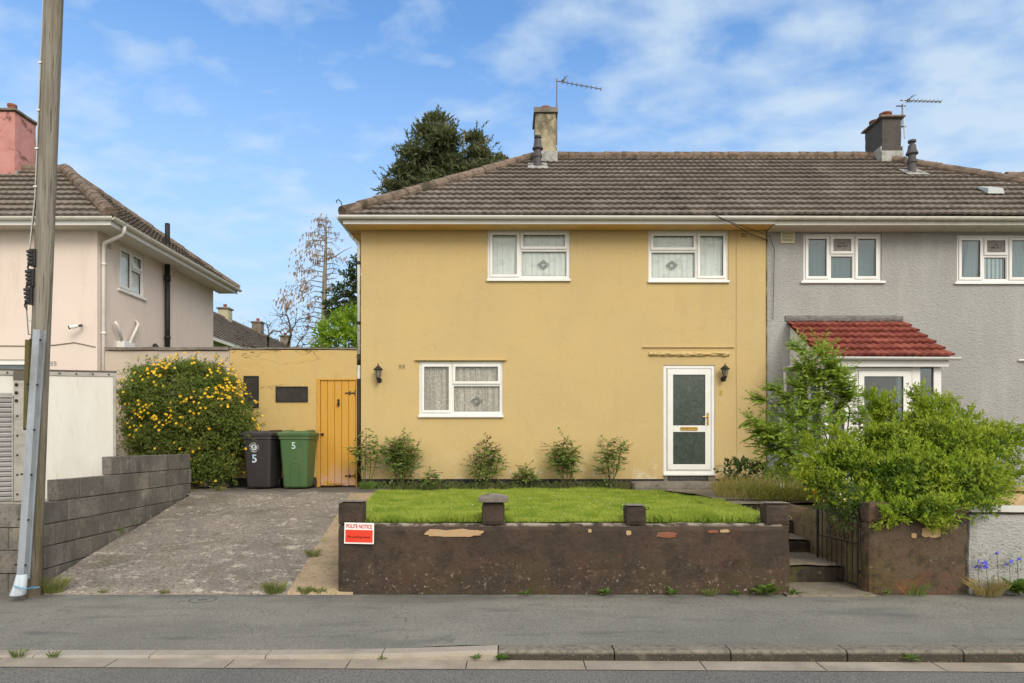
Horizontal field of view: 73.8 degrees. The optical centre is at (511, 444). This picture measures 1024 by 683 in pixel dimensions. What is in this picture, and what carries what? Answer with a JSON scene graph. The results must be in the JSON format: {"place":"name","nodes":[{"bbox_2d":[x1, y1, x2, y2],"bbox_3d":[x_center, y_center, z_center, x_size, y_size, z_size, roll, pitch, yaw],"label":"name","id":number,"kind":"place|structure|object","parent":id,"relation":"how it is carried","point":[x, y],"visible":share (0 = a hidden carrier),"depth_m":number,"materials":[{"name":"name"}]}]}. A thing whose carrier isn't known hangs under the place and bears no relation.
{"place":"outdoors","nodes":[
{"label":"outdoors","id":0,"kind":"place"},
{"bbox_2d":[41,487,392,594],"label":"driveway","id":1,"kind":"structure","parent":0,"point":[226,541],"depth_m":8.84,"materials":[{"name":"concrete"}]},
{"bbox_2d":[40,575,74,593],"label":"grass tuft","id":2,"kind":"object","parent":1,"relation":"on","point":[55,587],"visible":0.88,"depth_m":7.32,"materials":[{"name":"green plant"}]},
{"bbox_2d":[159,588,170,593],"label":"grass tuft","id":3,"kind":"object","parent":1,"relation":"on","point":[166,592],"visible":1,"depth_m":7.31,"materials":[{"name":"green plant"}]},
{"bbox_2d":[116,348,265,489],"bbox_3d":[-5.878,-0.386,12.388,2.786,2.760,1.477,0,0,0],"label":"flowering shrub","id":4,"kind":"object","parent":1,"relation":"on","point":[217,395],"visible":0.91,"depth_m":12.14,"materials":[{"name":"green plant"}]},
{"bbox_2d":[214,486,225,490],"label":"grass tuft","id":5,"kind":"object","parent":1,"relation":"on","point":[219,488],"visible":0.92,"depth_m":11.87,"materials":[{"name":"green plant"}]},
{"bbox_2d":[240,430,282,487],"bbox_3d":[-4.587,0.260,12.616,0.600,1.094,0.741,0,0,3],"label":"wheelie bin","id":6,"kind":"object","parent":1,"relation":"on","point":[262,454],"visible":0.97,"depth_m":12.33,"materials":[{"name":"grey plastic"}]},
{"bbox_2d":[259,579,288,593],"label":"grass tuft","id":7,"kind":"object","parent":1,"relation":"on","point":[268,588],"visible":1,"depth_m":7.30,"materials":[{"name":"green plant"}]},
{"bbox_2d":[277,430,318,487],"bbox_3d":[-3.947,0.260,12.635,0.622,1.094,0.757,0,0,0],"label":"wheelie bin","id":8,"kind":"object","parent":1,"relation":"on","point":[298,451],"visible":1,"depth_m":12.35,"materials":[{"name":"green plastic"}]},
{"bbox_2d":[357,480,376,488],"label":"grass tuft","id":9,"kind":"object","parent":1,"relation":"on","point":[368,486],"visible":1,"depth_m":12.35,"materials":[{"name":"green plant"}]},
{"bbox_2d":[287,493,371,594],"bbox_3d":[-2.209,1.230,9.387,1.018,0.855,4.225,0,0,0],"label":"drive edge strip","id":10,"kind":"object","parent":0,"point":[321,570],"visible":0.32,"depth_m":8.00,"materials":[{"name":"concrete"}]},
{"bbox_2d":[297,584,313,594],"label":"grass tuft","id":11,"kind":"object","parent":10,"relation":"on","point":[307,590],"visible":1,"depth_m":7.29,"materials":[{"name":"green plant"}]},
{"bbox_2d":[303,548,322,556],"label":"grass tuft","id":12,"kind":"object","parent":10,"relation":"on","point":[311,553],"visible":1,"depth_m":8.38,"materials":[{"name":"green plant"}]},
{"bbox_2d":[311,587,326,593],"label":"grass tuft","id":13,"kind":"object","parent":10,"relation":"on","point":[321,589],"visible":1,"depth_m":7.30,"materials":[{"name":"green plant"}]},
{"bbox_2d":[0,592,1023,649],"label":"pavement","id":14,"kind":"structure","parent":0,"point":[172,622],"depth_m":6.25,"materials":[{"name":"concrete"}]},
{"bbox_2d":[9,0,63,597],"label":"utility pole","id":15,"kind":"object","parent":14,"relation":"on","point":[38,293],"visible":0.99,"depth_m":7.12,"materials":[{"name":"wood"}]},
{"bbox_2d":[0,454,190,591],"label":"block wall","id":16,"kind":"structure","parent":14,"relation":"on","point":[84,517],"depth_m":8.73,"materials":[{"name":"concrete"}]},
{"bbox_2d":[188,597,216,602],"bbox_3d":[-3.195,1.610,7.050,0.280,0.028,0.280,0,0,0],"label":"access cover","id":17,"kind":"object","parent":14,"relation":"on","point":[201,600],"visible":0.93,"depth_m":7.01,"materials":[{"name":"metal"}]},
{"bbox_2d":[519,589,532,594],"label":"weed","id":18,"kind":"object","parent":14,"relation":"on","point":[527,592],"visible":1,"depth_m":7.21,"materials":[{"name":"green plant"}]},
{"bbox_2d":[338,493,789,594],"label":"garden wall","id":19,"kind":"structure","parent":14,"relation":"on","point":[494,553],"depth_m":7.30,"materials":[{"name":"brown paint"}]},
{"bbox_2d":[344,523,373,543],"bbox_3d":[-1.628,0.941,7.269,0.320,0.231,0.010,0,0,0],"label":"notice sign","id":20,"kind":"object","parent":19,"relation":"attached to","point":[358,533],"visible":1,"depth_m":7.27,"materials":[{"name":"red plastic"}]},
{"bbox_2d":[597,587,610,594],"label":"weed","id":21,"kind":"object","parent":14,"relation":"on","point":[607,591],"visible":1,"depth_m":7.23,"materials":[{"name":"green plant"}]},
{"bbox_2d":[666,586,678,594],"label":"weed","id":22,"kind":"object","parent":14,"relation":"on","point":[670,591],"visible":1,"depth_m":7.24,"materials":[{"name":"green plant"}]},
{"bbox_2d":[702,586,719,595],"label":"grass tuft","id":23,"kind":"object","parent":14,"relation":"on","point":[707,593],"visible":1,"depth_m":7.22,"materials":[{"name":"green plant"}]},
{"bbox_2d":[728,589,741,595],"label":"weed","id":24,"kind":"object","parent":14,"relation":"on","point":[735,592],"visible":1,"depth_m":7.24,"materials":[{"name":"green plant"}]},
{"bbox_2d":[747,582,779,593],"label":"weed","id":25,"kind":"object","parent":14,"relation":"on","point":[769,588],"visible":1,"depth_m":7.17,"materials":[{"name":"green plant"}]},
{"bbox_2d":[784,582,875,596],"bbox_3d":[3.370,1.615,7.570,0.940,0.074,0.760,0,0,0],"label":"gate threshold","id":26,"kind":"object","parent":14,"relation":"on","point":[826,589],"visible":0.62,"depth_m":7.41,"materials":[{"name":"concrete"}]},
{"bbox_2d":[788,588,802,593],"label":"weed","id":27,"kind":"object","parent":26,"relation":"on","point":[792,591],"visible":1,"depth_m":7.19,"materials":[{"name":"green plant"}]},
{"bbox_2d":[859,501,966,594],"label":"garden wall","id":28,"kind":"structure","parent":14,"relation":"on","point":[896,555],"depth_m":7.30,"materials":[{"name":"brown paint"}]},
{"bbox_2d":[815,504,861,587],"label":"iron gate","id":29,"kind":"structure","parent":28,"relation":"attached to","point":[827,537],"depth_m":7.76,"materials":[{"name":"black metal"}]},
{"bbox_2d":[815,480,870,538],"bbox_3d":[3.769,0.737,7.732,0.595,0.675,0.673,0,0,0],"label":"climbing plant","id":30,"kind":"object","parent":29,"relation":"attached to","point":[848,510],"visible":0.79,"depth_m":7.66,"materials":[{"name":"green plant"}]},
{"bbox_2d":[899,578,934,596],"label":"grass tuft","id":31,"kind":"object","parent":14,"relation":"on","point":[911,592],"visible":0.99,"depth_m":7.18,"materials":[{"name":"green plant"}]},
{"bbox_2d":[961,576,1013,596],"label":"grass tuft","id":32,"kind":"object","parent":14,"relation":"on","point":[996,590],"visible":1,"depth_m":7.17,"materials":[{"name":"plant"}]},
{"bbox_2d":[963,505,1023,593],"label":"garden wall","id":33,"kind":"structure","parent":14,"relation":"on","point":[1006,528],"depth_m":7.31,"materials":[{"name":"white paint"}]},
{"bbox_2d":[972,544,1022,592],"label":"trailing flower","id":34,"kind":"object","parent":14,"relation":"on","point":[986,562],"visible":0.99,"depth_m":7.26,"materials":[{"name":"purple plant"}]},
{"bbox_2d":[999,577,1023,594],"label":"weed","id":35,"kind":"object","parent":14,"relation":"on","point":[1016,587],"visible":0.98,"depth_m":7.18,"materials":[{"name":"green plant"}]},
{"bbox_2d":[0,665,1023,682],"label":"road","id":36,"kind":"structure","parent":0,"point":[104,674],"depth_m":5.01,"materials":[{"name":"grey asphalt"}]},
{"bbox_2d":[0,658,1023,671],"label":"road channel","id":37,"kind":"object","parent":36,"relation":"on","point":[513,664],"visible":1,"depth_m":5.25,"materials":[{"name":"concrete"}]},
{"bbox_2d":[8,647,28,656],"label":"grass tuft","id":38,"kind":"object","parent":37,"relation":"on","point":[12,654],"visible":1,"depth_m":5.33,"materials":[{"name":"green plant"}]},
{"bbox_2d":[46,650,62,657],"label":"grass tuft","id":39,"kind":"object","parent":37,"relation":"on","point":[54,655],"visible":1,"depth_m":5.34,"materials":[{"name":"green plant"}]},
{"bbox_2d":[470,653,481,659],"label":"weed","id":40,"kind":"object","parent":37,"relation":"on","point":[475,656],"visible":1,"depth_m":5.33,"materials":[{"name":"green plant"}]},
{"bbox_2d":[494,653,510,659],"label":"weed","id":41,"kind":"object","parent":37,"relation":"on","point":[500,656],"visible":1,"depth_m":5.31,"materials":[{"name":"green plant"}]},
{"bbox_2d":[903,653,920,660],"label":"weed","id":42,"kind":"object","parent":37,"relation":"on","point":[908,657],"visible":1,"depth_m":5.33,"materials":[{"name":"green plant"}]},
{"bbox_2d":[0,0,1023,347],"label":"sky","id":43,"kind":"structure","parent":0,"point":[233,125],"materials":[{"name":"blue"}]},
{"bbox_2d":[365,486,791,522],"bbox_3d":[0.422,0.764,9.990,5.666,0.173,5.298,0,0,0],"label":"grass","id":44,"kind":"structure","parent":0,"point":[441,505],"depth_m":8.94,"materials":[{"name":"green plant"}]},
{"bbox_2d":[630,481,724,491],"bbox_3d":[3.176,0.864,12.657,1.942,0.384,0.664,0,0,0],"label":"doorstep","id":45,"kind":"object","parent":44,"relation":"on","point":[666,485],"visible":0.28,"depth_m":12.34,"materials":[{"name":"concrete"}]},
{"bbox_2d":[271,522,952,658],"bbox_3d":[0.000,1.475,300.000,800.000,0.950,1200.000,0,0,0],"label":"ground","id":46,"kind":"structure","parent":0,"point":[515,522],"depth_m":11.45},
{"bbox_2d":[0,103,241,370],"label":"detached house","id":47,"kind":"structure","parent":46,"relation":"on","point":[123,276],"depth_m":13.50,"materials":[{"name":"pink paint"}]},
{"bbox_2d":[0,360,23,368],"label":"window","id":48,"kind":"structure","parent":47,"relation":"in","point":[4,364],"depth_m":13.03,"materials":[{"name":"white plastic"}]},
{"bbox_2d":[68,324,82,328],"bbox_3d":[-8.223,-2.236,12.868,0.150,0.137,0.264,0,0,40],"label":"security camera","id":49,"kind":"object","parent":47,"relation":"attached to","point":[74,326],"visible":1,"depth_m":12.81,"materials":[{"name":"white plastic"}]},
{"bbox_2d":[118,245,146,300],"bbox_3d":[-7.928,-3.570,14.190,0.145,0.940,1.040,0,0,0],"label":"window","id":50,"kind":"structure","parent":47,"relation":"in","point":[130,263],"depth_m":14.15,"materials":[{"name":"white plastic"}]},
{"bbox_2d":[105,347,230,486],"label":"outbuilding","id":51,"kind":"structure","parent":46,"relation":"on","point":[116,358],"depth_m":13.05,"materials":[{"name":"concrete"}]},
{"bbox_2d":[0,645,497,666],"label":"kerb","id":52,"kind":"structure","parent":46,"relation":"on","point":[488,652],"depth_m":5.38,"materials":[{"name":"concrete"}]},
{"bbox_2d":[230,347,358,487],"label":"outbuilding","id":53,"kind":"structure","parent":46,"relation":"on","point":[304,389],"depth_m":13.05,"materials":[{"name":"paint"}]},
{"bbox_2d":[316,378,356,486],"bbox_3d":[-3.352,-0.236,13.070,0.771,2.072,0.101,0,0,0],"label":"plank door","id":54,"kind":"structure","parent":53,"relation":"in","point":[336,398],"depth_m":13.06,"materials":[{"name":"paint"}]},
{"bbox_2d":[335,105,777,487],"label":"semi detached house","id":55,"kind":"structure","parent":46,"relation":"on","point":[521,309],"depth_m":13.00,"materials":[{"name":"paint"}]},
{"bbox_2d":[373,364,382,382],"bbox_3d":[-2.524,-1.357,12.895,0.184,0.375,0.209,0,0,0],"label":"wall lantern","id":56,"kind":"object","parent":55,"relation":"attached to","point":[378,369],"depth_m":12.84,"materials":[{"name":"black metal"}]},
{"bbox_2d":[418,362,503,417],"bbox_3d":[-0.971,-1.057,13.027,1.624,1.067,0.145,0,0,0],"label":"window","id":57,"kind":"structure","parent":55,"relation":"in","point":[446,389],"depth_m":13.08,"materials":[{"name":"white plastic"}]},
{"bbox_2d":[487,231,570,281],"bbox_3d":[0.319,-3.610,13.027,1.595,0.990,0.145,0,0,0],"label":"window","id":58,"kind":"structure","parent":55,"relation":"in","point":[513,256],"depth_m":13.07,"materials":[{"name":"white plastic"}]},
{"bbox_2d":[556,76,601,144],"bbox_3d":[1.617,-8.131,16.480,1.128,1.662,0.257,0,0,15],"label":"tv aerial","id":59,"kind":"object","parent":55,"relation":"attached to","point":[564,79],"visible":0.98,"depth_m":16.55,"materials":[{"name":"metal"}]},
{"bbox_2d":[648,231,729,282],"bbox_3d":[3.362,-3.586,13.027,1.548,1.000,0.145,0,0,0],"label":"window","id":60,"kind":"structure","parent":55,"relation":"in","point":[673,256],"depth_m":13.07,"materials":[{"name":"white plastic"}]},
{"bbox_2d":[662,365,715,480],"bbox_3d":[3.376,-0.411,13.044,0.991,2.226,0.211,0,0,0],"label":"front door","id":61,"kind":"structure","parent":55,"relation":"in","point":[690,388],"depth_m":13.02,"materials":[{"name":"white plastic"}]},
{"bbox_2d":[721,364,729,381],"bbox_3d":[4.019,-1.371,12.895,0.184,0.347,0.209,0,0,0],"label":"wall lantern","id":62,"kind":"object","parent":55,"relation":"attached to","point":[724,368],"depth_m":12.85,"materials":[{"name":"black metal"}]},
{"bbox_2d":[713,214,774,305],"bbox_3d":[4.305,-3.292,12.717,1.475,1.823,0.176,0,0,-26],"label":"telephone cable","id":63,"kind":"object","parent":55,"relation":"attached to","point":[756,236],"visible":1,"depth_m":12.88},
{"bbox_2d":[498,645,1023,668],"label":"kerb","id":64,"kind":"structure","parent":46,"relation":"on","point":[894,653],"depth_m":5.36,"materials":[{"name":"concrete"}]},
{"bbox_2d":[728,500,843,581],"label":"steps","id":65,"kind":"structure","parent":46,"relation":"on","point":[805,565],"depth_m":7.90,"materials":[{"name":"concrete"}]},
{"bbox_2d":[789,504,862,587],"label":"garden wall","id":66,"kind":"structure","parent":46,"relation":"on","point":[803,521],"depth_m":8.30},
{"bbox_2d":[710,111,1023,486],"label":"semi detached house","id":67,"kind":"structure","parent":46,"relation":"on","point":[890,266],"depth_m":13.02,"materials":[{"name":"paint"}]},
{"bbox_2d":[800,234,885,283],"bbox_3d":[6.305,-3.558,13.047,1.608,0.954,0.145,0,0,0],"label":"window","id":68,"kind":"structure","parent":67,"relation":"in","point":[827,258],"depth_m":13.05,"materials":[{"name":"white plastic"}]},
{"bbox_2d":[896,95,941,138],"bbox_3d":[9.842,-7.980,16.543,0.997,1.051,0.252,0,0,12],"label":"tv aerial","id":69,"kind":"object","parent":67,"relation":"attached to","point":[903,119],"visible":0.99,"depth_m":16.59,"materials":[{"name":"metal"}]},
{"bbox_2d":[954,235,1023,284],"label":"window","id":70,"kind":"structure","parent":67,"relation":"in","point":[990,246],"depth_m":13.04,"materials":[{"name":"white plastic"}]},
{"bbox_2d":[666,489,760,498],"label":"garden path","id":71,"kind":"structure","parent":0,"point":[707,492],"depth_m":11.55,"materials":[{"name":"concrete"}]},
{"bbox_2d":[754,496,815,503],"bbox_3d":[4.310,0.823,11.300,1.100,0.035,3.400,0,0,0],"label":"flower bed","id":72,"kind":"object","parent":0,"point":[790,501],"visible":0.04,"depth_m":9.90,"materials":[{"name":"soil"}]},
{"bbox_2d":[713,455,772,481],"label":"leafy plant","id":73,"kind":"object","parent":72,"relation":"on","point":[737,463],"visible":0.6,"depth_m":12.47,"materials":[{"name":"green plant"}]},
{"bbox_2d":[708,472,818,500],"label":"dry grass","id":74,"kind":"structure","parent":72,"relation":"on","point":[720,489],"depth_m":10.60,"materials":[{"name":"green plant"}]},
{"bbox_2d":[746,465,805,486],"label":"bedding plant","id":75,"kind":"object","parent":72,"relation":"on","point":[777,479],"visible":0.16,"depth_m":11.96,"materials":[{"name":"green plant"}]},
{"bbox_2d":[789,502,936,520],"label":"front garden soil","id":76,"kind":"structure","parent":0,"point":[807,504],"depth_m":9.54,"materials":[{"name":"brown soil"}]},
{"bbox_2d":[738,327,869,486],"bbox_3d":[4.191,-0.504,9.624,2.058,2.358,1.161,0,0,0],"label":"ash sapling","id":77,"kind":"object","parent":76,"relation":"on","point":[836,373],"visible":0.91,"depth_m":9.52,"materials":[{"name":"green plant"}]},
{"bbox_2d":[784,378,1023,534],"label":"shrub","id":78,"kind":"object","parent":76,"relation":"on","point":[942,470],"visible":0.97,"depth_m":7.87,"materials":[{"name":"green plant"}]},
{"bbox_2d":[966,486,1023,512],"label":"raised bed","id":79,"kind":"object","parent":76,"relation":"on","point":[1020,499],"visible":0.03,"depth_m":8.70,"materials":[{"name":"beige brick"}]},
{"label":"neighbour driveway","id":80,"kind":"structure","parent":0,"visible":0},
{"bbox_2d":[0,368,116,503],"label":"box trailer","id":81,"kind":"object","parent":80,"relation":"on","point":[81,435],"visible":0.54,"depth_m":9.71,"materials":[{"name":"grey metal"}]},
{"label":"back gardens","id":82,"kind":"structure","parent":0,"visible":0},
{"bbox_2d":[213,304,291,347],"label":"background house","id":83,"kind":"structure","parent":82,"relation":"on","point":[225,328],"depth_m":37.56,"materials":[{"name":"tile"}]},
{"bbox_2d":[231,304,319,347],"bbox_3d":[-7.554,-3.319,22.063,3.023,2.479,1.462,0,0,0],"label":"bare tree","id":84,"kind":"object","parent":82,"relation":"on","point":[272,331],"visible":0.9,"depth_m":21.98,"materials":[{"name":"brown plant"}]},
{"bbox_2d":[272,213,350,344],"bbox_3d":[-8.565,-4.635,30.057,3.726,11.471,2.037,0,0,0],"label":"dead tree","id":85,"kind":"object","parent":82,"relation":"on","point":[324,256],"visible":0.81,"depth_m":29.95,"materials":[{"name":"brown plant"}]},
{"bbox_2d":[308,301,356,347],"bbox_3d":[-4.874,-1.593,19.998,2.319,5.219,1.962,0,0,0],"label":"laurel shrub","id":86,"kind":"object","parent":82,"relation":"on","point":[346,332],"visible":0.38,"depth_m":19.72,"materials":[{"name":"green plant"}]},
{"bbox_2d":[320,253,356,324],"bbox_3d":[-6.059,-3.376,25.898,2.356,8.953,1.682,0,0,-15],"label":"broadleaf tree","id":87,"kind":"object","parent":82,"relation":"on","point":[347,292],"visible":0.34,"depth_m":25.77,"materials":[{"name":"green plant"}]},
{"bbox_2d":[371,104,508,194],"bbox_3d":[-2.768,-6.524,28.077,5.574,15.258,4.917,0,0,-28],"label":"conifer tree","id":88,"kind":"object","parent":82,"relation":"on","point":[436,155],"visible":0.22,"depth_m":27.52,"materials":[{"name":"green plant"}]},
{"bbox_2d":[1004,172,1023,176],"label":"background house","id":89,"kind":"structure","parent":82,"relation":"on","point":[1018,173],"depth_m":18.20,"materials":[{"name":"tile"}]},
{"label":"flower bed","id":90,"kind":"structure","parent":0,"visible":0},
{"bbox_2d":[342,428,386,483],"bbox_3d":[-2.722,0.259,12.627,0.798,1.168,0.482,0,0,0],"label":"rose bush","id":91,"kind":"object","parent":90,"relation":"on","point":[357,455],"visible":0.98,"depth_m":12.60,"materials":[{"name":"green plant"}]},
{"bbox_2d":[374,428,425,489],"bbox_3d":[-2.061,0.253,12.709,0.982,1.181,0.796,0,0,0],"label":"rose bush","id":92,"kind":"object","parent":90,"relation":"on","point":[398,449],"visible":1,"depth_m":12.65,"materials":[{"name":"green plant"}]},
{"bbox_2d":[420,466,445,489],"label":"rose bush","id":93,"kind":"object","parent":90,"relation":"on","point":[431,476],"visible":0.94,"depth_m":12.67,"materials":[{"name":"green plant"}]},
{"bbox_2d":[460,432,510,487],"bbox_3d":[-0.496,0.303,12.713,0.966,1.082,0.583,0,0,0],"label":"rose bush","id":94,"kind":"object","parent":90,"relation":"on","point":[486,462],"visible":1,"depth_m":12.67,"materials":[{"name":"green plant"}]},
{"bbox_2d":[357,480,631,489],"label":"undergrowth","id":95,"kind":"object","parent":90,"relation":"on","point":[621,486],"visible":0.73,"depth_m":12.62,"materials":[{"name":"green plant"}]},
{"bbox_2d":[509,460,542,487],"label":"rose bush","id":96,"kind":"object","parent":90,"relation":"on","point":[525,475],"visible":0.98,"depth_m":12.64,"materials":[{"name":"green plant"}]},
{"bbox_2d":[540,427,585,488],"bbox_3d":[0.978,0.249,12.726,0.730,1.189,0.799,0,0,-41],"label":"rose bush","id":97,"kind":"object","parent":90,"relation":"on","point":[564,455],"visible":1,"depth_m":12.66,"materials":[{"name":"green plant"}]},
{"bbox_2d":[592,435,632,486],"bbox_3d":[1.854,0.324,12.664,0.823,1.038,0.630,0,0,14],"label":"rose bush","id":98,"kind":"object","parent":90,"relation":"on","point":[611,456],"visible":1,"depth_m":12.60,"materials":[{"name":"green plant"}]}
]}

